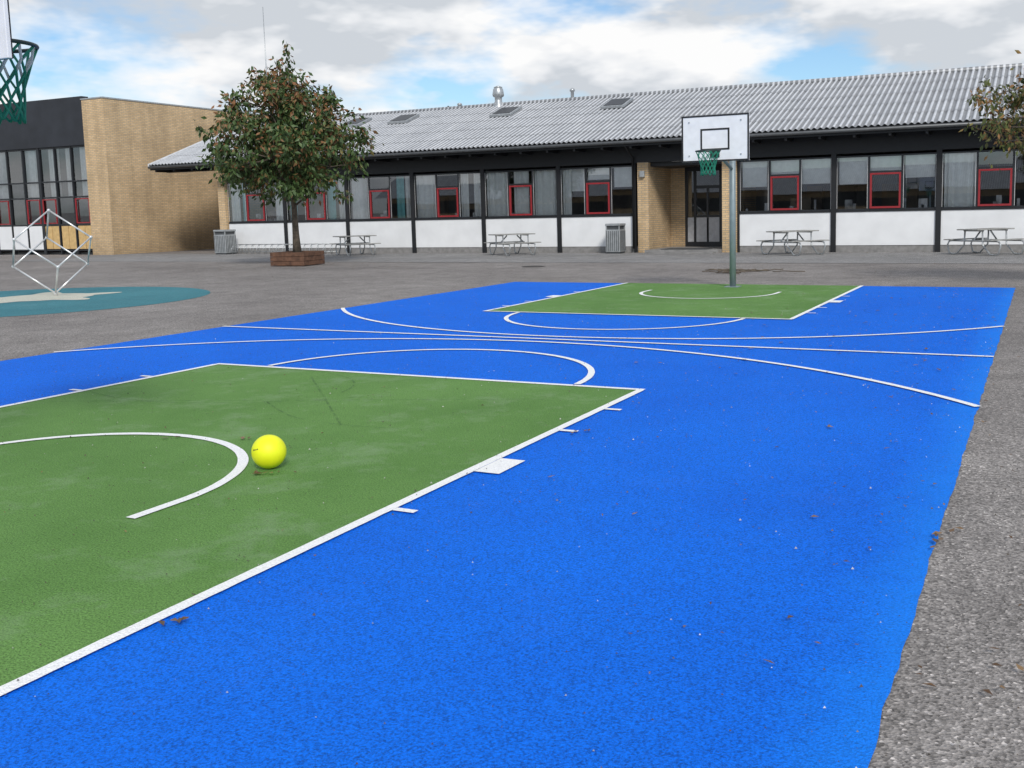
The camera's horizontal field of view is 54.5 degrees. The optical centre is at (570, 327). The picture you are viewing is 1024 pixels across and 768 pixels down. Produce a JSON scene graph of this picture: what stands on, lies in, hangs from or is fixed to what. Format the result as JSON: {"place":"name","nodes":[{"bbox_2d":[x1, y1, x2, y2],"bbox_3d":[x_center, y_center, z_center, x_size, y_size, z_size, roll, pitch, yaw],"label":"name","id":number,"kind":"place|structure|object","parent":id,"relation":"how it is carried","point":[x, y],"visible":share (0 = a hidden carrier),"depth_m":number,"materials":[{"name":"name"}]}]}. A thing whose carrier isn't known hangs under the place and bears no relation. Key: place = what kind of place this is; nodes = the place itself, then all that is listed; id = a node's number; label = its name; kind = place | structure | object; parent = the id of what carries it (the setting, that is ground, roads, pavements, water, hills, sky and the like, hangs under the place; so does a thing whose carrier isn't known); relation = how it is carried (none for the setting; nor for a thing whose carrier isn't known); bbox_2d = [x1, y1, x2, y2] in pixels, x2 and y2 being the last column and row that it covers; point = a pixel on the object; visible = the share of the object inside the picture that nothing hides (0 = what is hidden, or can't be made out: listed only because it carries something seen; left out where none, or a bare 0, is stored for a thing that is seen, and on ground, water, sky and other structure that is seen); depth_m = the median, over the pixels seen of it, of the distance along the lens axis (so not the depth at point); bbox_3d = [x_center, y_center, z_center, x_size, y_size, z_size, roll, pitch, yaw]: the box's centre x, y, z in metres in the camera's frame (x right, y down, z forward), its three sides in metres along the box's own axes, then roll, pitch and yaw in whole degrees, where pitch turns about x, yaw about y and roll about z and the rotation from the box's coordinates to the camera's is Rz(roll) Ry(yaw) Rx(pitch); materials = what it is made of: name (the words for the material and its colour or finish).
{"place":"outdoors","nodes":[
{"label":"outdoors","id":0,"kind":"place"},
{"bbox_2d":[171,168,216,172],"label":"passage beams","id":1,"kind":"structure","parent":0,"point":[190,170],"depth_m":45.06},
{"bbox_2d":[0,249,1023,767],"bbox_3d":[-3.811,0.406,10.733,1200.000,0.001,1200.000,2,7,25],"label":"ground","id":2,"kind":"structure","parent":0,"point":[964,615],"depth_m":10.43,"materials":[{"name":"asphalt"}]},
{"bbox_2d":[0,147,92,254],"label":"interior","id":3,"kind":"object","parent":2,"relation":"on","point":[67,206],"visible":0.06,"depth_m":59.47,"materials":[{"name":"grey"}]},
{"bbox_2d":[0,287,209,316],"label":"playground surface","id":4,"kind":"object","parent":2,"relation":"on","point":[30,302],"visible":0.98,"depth_m":20.24,"materials":[{"name":"teal rubber"}]},
{"bbox_2d":[11,209,92,295],"bbox_3d":[-11.089,-1.598,21.190,1.528,1.862,1.735,2,7,25],"label":"climbing cube","id":5,"kind":"object","parent":4,"relation":"on","point":[47,260],"visible":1,"depth_m":21.16,"materials":[{"name":"silver metal"}]},
{"bbox_2d":[81,98,260,254],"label":"brick walls","id":6,"kind":"structure","parent":2,"relation":"on","point":[136,205],"depth_m":47.80,"materials":[{"name":"beige brick"}]},
{"bbox_2d":[0,96,87,150],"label":"dark fascia","id":7,"kind":"structure","parent":6,"relation":"attached to","point":[56,122],"depth_m":47.35,"materials":[{"name":"metal"}]},
{"bbox_2d":[0,147,87,198],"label":"curtains","id":8,"kind":"object","parent":7,"relation":"hanging from","point":[31,170],"visible":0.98,"depth_m":48.42,"materials":[{"name":"grey fabric"}]},
{"bbox_2d":[0,145,92,254],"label":"window frames","id":9,"kind":"structure","parent":6,"relation":"attached to","point":[40,182],"depth_m":48.16,"materials":[{"name":"black metal"}]},
{"bbox_2d":[0,226,43,249],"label":"white panels","id":10,"kind":"object","parent":9,"relation":"attached to","point":[36,237],"visible":0.72,"depth_m":49.20,"materials":[{"name":"white paint"}]},
{"bbox_2d":[0,198,90,224],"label":"red frames","id":11,"kind":"structure","parent":9,"relation":"attached to","point":[44,211],"depth_m":48.21,"materials":[{"name":"red metal"}]},
{"bbox_2d":[45,226,92,248],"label":"yellow panels","id":12,"kind":"object","parent":9,"relation":"attached to","point":[69,237],"visible":0.91,"depth_m":47.76,"materials":[{"name":"yellow wood"}]},
{"bbox_2d":[80,96,263,114],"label":"coping","id":13,"kind":"object","parent":6,"relation":"on","point":[154,103],"visible":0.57,"depth_m":48.08,"materials":[{"name":"metal"}]},
{"bbox_2d":[262,7,266,75],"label":"radio mast","id":14,"kind":"object","parent":2,"relation":"on","point":[264,44],"visible":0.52,"depth_m":51.95,"materials":[{"name":"metal"}]},
{"bbox_2d":[270,251,324,265],"bbox_3d":[-8.906,-2.254,32.331,1.240,0.425,1.240,1,7,17],"label":"wooden planter","id":15,"kind":"object","parent":2,"relation":"on","point":[292,258],"visible":1,"depth_m":31.81,"materials":[{"name":"brown wood"}]},
{"bbox_2d":[193,40,383,251],"bbox_3d":[-9.209,-5.772,32.023,5.647,6.751,5.636,2,7,25],"label":"tree","id":16,"kind":"object","parent":15,"relation":"in","point":[288,145],"visible":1,"depth_m":30.99,"materials":[{"name":"green plant"}]},
{"bbox_2d":[217,160,755,252],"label":"brick walls","id":17,"kind":"structure","parent":2,"relation":"on","point":[661,207],"depth_m":36.86,"materials":[{"name":"beige brick"}]},
{"bbox_2d":[152,84,1011,165],"bbox_3d":[6.346,-8.305,39.374,50.600,2.220,12.050,2,7,25],"label":"roof underside","id":18,"kind":"object","parent":17,"relation":"on","point":[694,115],"visible":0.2,"depth_m":34.67,"materials":[{"name":"black wood"}]},
{"bbox_2d":[148,137,209,165],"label":"verge board","id":19,"kind":"object","parent":18,"relation":"attached to","point":[174,153],"visible":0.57,"depth_m":46.15,"materials":[{"name":"metal"}]},
{"bbox_2d":[148,119,1023,168],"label":"gutter","id":20,"kind":"object","parent":18,"relation":"attached to","point":[678,139],"visible":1,"depth_m":34.70,"materials":[{"name":"metal"}]},
{"bbox_2d":[149,66,1023,165],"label":"corrugated roof","id":21,"kind":"structure","parent":18,"relation":"on","point":[942,97],"depth_m":36.78,"materials":[{"name":"grey metal"}]},
{"bbox_2d":[340,117,371,126],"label":"skylight frame","id":22,"kind":"object","parent":21,"relation":"on","point":[361,123],"visible":0.42,"depth_m":44.79,"materials":[{"name":"grey metal"}]},
{"bbox_2d":[347,117,368,123],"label":"skylight glass","id":23,"kind":"object","parent":22,"relation":"in","point":[358,120],"visible":0.57,"depth_m":45.12,"materials":[{"name":"grey glass"}]},
{"bbox_2d":[387,114,419,123],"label":"skylight frame","id":24,"kind":"object","parent":21,"relation":"on","point":[403,121],"visible":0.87,"depth_m":43.72,"materials":[{"name":"grey metal"}]},
{"bbox_2d":[391,114,415,120],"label":"skylight glass","id":25,"kind":"object","parent":24,"relation":"in","point":[402,117],"visible":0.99,"depth_m":44.01,"materials":[{"name":"grey glass"}]},
{"bbox_2d":[492,86,503,106],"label":"roof vent","id":26,"kind":"object","parent":21,"relation":"on","point":[498,93],"visible":0.94,"depth_m":43.48,"materials":[{"name":"metal"}]},
{"bbox_2d":[489,106,521,116],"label":"skylight frame","id":27,"kind":"object","parent":21,"relation":"on","point":[507,114],"visible":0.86,"depth_m":41.50,"materials":[{"name":"grey metal"}]},
{"bbox_2d":[493,106,518,113],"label":"skylight glass","id":28,"kind":"object","parent":27,"relation":"in","point":[505,110],"visible":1,"depth_m":41.79,"materials":[{"name":"grey glass"}]},
{"bbox_2d":[570,88,574,97],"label":"vent pipe","id":29,"kind":"object","parent":21,"relation":"on","point":[572,90],"visible":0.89,"depth_m":42.06,"materials":[{"name":"metal"}]},
{"bbox_2d":[600,97,633,108],"bbox_3d":[1.860,-8.985,39.758,1.000,0.100,1.150,2,28,25],"label":"skylight frame","id":30,"kind":"object","parent":21,"relation":"on","point":[627,102],"visible":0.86,"depth_m":39.38,"materials":[{"name":"grey metal"}]},
{"bbox_2d":[603,98,629,105],"bbox_3d":[1.858,-8.992,39.754,0.820,0.115,0.950,2,28,25],"label":"skylight glass","id":31,"kind":"object","parent":30,"relation":"in","point":[621,101],"visible":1,"depth_m":39.69,"materials":[{"name":"grey glass"}]},
{"bbox_2d":[247,63,1023,122],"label":"ridge cap","id":32,"kind":"object","parent":21,"relation":"on","point":[976,68],"visible":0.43,"depth_m":39.26,"materials":[{"name":"grey metal"}]},
{"bbox_2d":[150,118,1022,170],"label":"eave fascia","id":33,"kind":"structure","parent":18,"relation":"attached to","point":[787,136],"depth_m":34.74,"materials":[{"name":"black wood"}]},
{"bbox_2d":[624,146,634,248],"bbox_3d":[2.106,-4.689,35.684,0.080,3.744,0.821,2,7,25],"label":"downpipe","id":34,"kind":"object","parent":33,"relation":"attached to","point":[632,161],"visible":1,"depth_m":35.98,"materials":[{"name":"black metal"}]},
{"bbox_2d":[224,127,1023,178],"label":"cladding","id":35,"kind":"structure","parent":17,"relation":"attached to","point":[886,142],"depth_m":35.28,"materials":[{"name":"black wood"}]},
{"bbox_2d":[155,129,967,172],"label":"rafter tails","id":36,"kind":"object","parent":35,"relation":"attached to","point":[857,136],"visible":0.44,"depth_m":37.42,"materials":[{"name":"black wood"}]},
{"bbox_2d":[639,171,644,176],"bbox_3d":[2.572,-5.522,35.724,0.180,0.230,0.120,2,7,25],"label":"wall lamp","id":37,"kind":"object","parent":17,"relation":"attached to","point":[641,173],"visible":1,"depth_m":35.68,"materials":[{"name":"white plastic"}]},
{"bbox_2d":[685,166,721,246],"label":"entrance door frames","id":38,"kind":"structure","parent":17,"relation":"in","point":[696,187],"depth_m":37.48,"materials":[{"name":"metal"}]},
{"bbox_2d":[688,217,718,241],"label":"entrance door panels","id":39,"kind":"object","parent":38,"relation":"in","point":[701,229],"visible":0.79,"depth_m":37.57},
{"bbox_2d":[0,282,1014,767],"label":"basketball court","id":40,"kind":"object","parent":2,"relation":"on","point":[338,678],"visible":1,"depth_m":4.97,"materials":[{"name":"blue rubber"}]},
{"bbox_2d":[0,0,38,124],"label":"basketball hoop","id":41,"kind":"object","parent":40,"relation":"on","point":[8,50],"visible":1,"depth_m":5.75,"materials":[{"name":"fabric"}]},
{"bbox_2d":[251,435,285,468],"bbox_3d":[-1.891,0.779,6.209,0.212,0.212,0.212,2,7,25],"label":"yellow ball","id":42,"kind":"object","parent":40,"relation":"on","point":[268,451],"visible":1,"depth_m":6.14,"materials":[{"name":"rubber"}]},
{"bbox_2d":[0,285,1023,767],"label":"grit","id":43,"kind":"object","parent":40,"relation":"on","point":[572,489],"visible":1,"depth_m":6.67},
{"bbox_2d":[681,112,748,286],"bbox_3d":[2.842,-2.344,18.805,1.525,3.290,1.231,-4,7,-25],"label":"basketball hoop","id":44,"kind":"object","parent":40,"relation":"on","point":[714,139],"visible":0.99,"depth_m":18.51,"materials":[{"name":"metal"}]},
{"bbox_2d":[4,252,1023,694],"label":"fallen leaves","id":45,"kind":"object","parent":2,"relation":"on","point":[636,512],"depth_m":7.11,"materials":[{"name":"brown plant"}]},
{"bbox_2d":[282,149,942,252],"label":"black posts","id":46,"kind":"object","parent":2,"relation":"on","point":[939,160],"visible":0.75,"depth_m":37.29,"materials":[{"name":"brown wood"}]},
{"bbox_2d":[227,157,1015,220],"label":"light trims","id":47,"kind":"object","parent":46,"relation":"attached to","point":[611,189],"visible":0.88,"depth_m":35.47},
{"bbox_2d":[227,149,1023,222],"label":"mullions","id":48,"kind":"object","parent":46,"relation":"attached to","point":[610,174],"visible":0.86,"depth_m":36.36,"materials":[{"name":"black metal"}]},
{"bbox_2d":[246,168,1012,220],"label":"red casements","id":49,"kind":"object","parent":48,"relation":"attached to","point":[771,195],"visible":0.93,"depth_m":36.65,"materials":[{"name":"red metal"}]},
{"bbox_2d":[229,207,1023,223],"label":"sills","id":50,"kind":"structure","parent":46,"relation":"attached to","point":[631,215],"depth_m":36.55,"materials":[{"name":"black wood"}]},
{"bbox_2d":[256,195,1019,220],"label":"sill items","id":51,"kind":"object","parent":50,"relation":"on","point":[922,203],"visible":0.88,"depth_m":33.17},
{"bbox_2d":[236,244,1023,252],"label":"plinth","id":52,"kind":"structure","parent":2,"relation":"on","point":[899,248],"depth_m":34.65,"materials":[{"name":"concrete"}]},
{"bbox_2d":[229,209,1023,247],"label":"white panels","id":53,"kind":"object","parent":52,"relation":"on","point":[890,228],"visible":0.94,"depth_m":36.77,"materials":[{"name":"white paint"}]},
{"bbox_2d":[265,147,1023,180],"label":"interior ceiling","id":54,"kind":"structure","parent":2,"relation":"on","point":[883,153],"depth_m":35.02,"materials":[{"name":"white"}]},
{"bbox_2d":[242,176,404,220],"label":"teal curtains","id":55,"kind":"object","parent":54,"relation":"hanging from","point":[331,204],"visible":0.6,"depth_m":42.10,"materials":[{"name":"fabric"}]},
{"bbox_2d":[230,152,976,220],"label":"curtains","id":56,"kind":"object","parent":54,"relation":"hanging from","point":[959,181],"visible":0.95,"depth_m":38.45,"materials":[{"name":"grey fabric"}]},
{"bbox_2d":[571,154,934,190],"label":"roller blinds","id":57,"kind":"object","parent":54,"relation":"attached to","point":[853,170],"visible":1,"depth_m":33.43,"materials":[{"name":"grey fabric"}]},
{"bbox_2d":[645,246,721,253],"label":"entrance steps","id":58,"kind":"structure","parent":2,"relation":"on","point":[717,249],"depth_m":34.97,"materials":[{"name":"grey concrete"}]},
{"bbox_2d":[660,248,713,249],"bbox_3d":[4.205,-2.817,35.576,1.700,0.019,1.050,2,7,25],"label":"door mat","id":59,"kind":"object","parent":58,"relation":"on","point":[686,248],"depth_m":35.30,"materials":[{"name":"black rubber"}]},
{"bbox_2d":[688,162,767,246],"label":"entrance inner room","id":60,"kind":"object","parent":2,"relation":"on","point":[761,195],"visible":0.09,"depth_m":40.06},
{"bbox_2d":[959,50,1023,170],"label":"tree","id":61,"kind":"object","parent":2,"relation":"on","point":[1015,102],"visible":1,"depth_m":18.28,"materials":[{"name":"green plant"}]},
{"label":"interior floor","id":62,"kind":"structure","parent":2,"relation":"on","visible":0},
{"bbox_2d":[350,154,856,220],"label":"partition walls","id":63,"kind":"structure","parent":62,"relation":"on","point":[596,199],"depth_m":40.74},
{"bbox_2d":[268,183,983,221],"bbox_3d":[3.373,-4.210,38.424,38.482,2.200,3.433,2,7,25],"label":"furniture","id":64,"kind":"object","parent":62,"relation":"on","point":[622,202],"visible":0.11,"depth_m":37.15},
{"bbox_2d":[0,0,1023,116],"label":"sky","id":65,"kind":"structure","parent":0,"point":[374,55],"materials":[{"name":"white"}]},
{"bbox_2d":[16,252,1023,263],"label":"pavement","id":66,"kind":"structure","parent":0,"point":[908,257],"depth_m":32.71,"materials":[{"name":"concrete"}]},
{"bbox_2d":[213,229,236,254],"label":"litter bin","id":67,"kind":"object","parent":66,"relation":"on","point":[224,241],"visible":1,"depth_m":43.50,"materials":[{"name":"grey metal"}]},
{"bbox_2d":[231,243,337,253],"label":"bicycle rack","id":68,"kind":"object","parent":66,"relation":"on","point":[325,251],"visible":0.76,"depth_m":42.75,"materials":[{"name":"metal"}]},
{"bbox_2d":[332,235,380,255],"bbox_3d":[-8.626,-3.273,39.650,1.560,0.779,1.988,-5,8,-29],"label":"picnic table","id":69,"kind":"object","parent":66,"relation":"on","point":[364,243],"visible":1,"depth_m":39.47,"materials":[{"name":"wood"}]},
{"bbox_2d":[484,233,540,255],"bbox_3d":[-2.163,-3.058,36.599,1.560,0.779,1.988,-5,7,-26],"label":"picnic table","id":70,"kind":"object","parent":66,"relation":"on","point":[520,242],"visible":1,"depth_m":36.44,"materials":[{"name":"wood"}]},
{"bbox_2d":[605,223,625,253],"bbox_3d":[1.627,-3.220,35.943,0.582,1.080,0.582,2,7,25],"label":"litter bin","id":71,"kind":"object","parent":66,"relation":"on","point":[615,238],"visible":0.99,"depth_m":35.72,"materials":[{"name":"grey metal"}]},
{"bbox_2d":[756,230,829,255],"bbox_3d":[7.201,-2.745,32.179,1.560,0.779,1.988,-5,8,-28],"label":"picnic table","id":72,"kind":"object","parent":66,"relation":"on","point":[787,241],"visible":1,"depth_m":32.01,"materials":[{"name":"wood"}]},
{"bbox_2d":[943,228,1023,255],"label":"picnic table","id":73,"kind":"object","parent":66,"relation":"on","point":[976,239],"visible":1,"depth_m":29.44,"materials":[{"name":"metal"}]},
{"bbox_2d":[297,152,1023,220],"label":"interior rooms","id":74,"kind":"object","parent":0,"point":[993,184],"depth_m":36.49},
{"bbox_2d":[650,161,721,167],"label":"entrance ceiling","id":75,"kind":"structure","parent":0,"point":[675,164],"depth_m":35.62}
]}

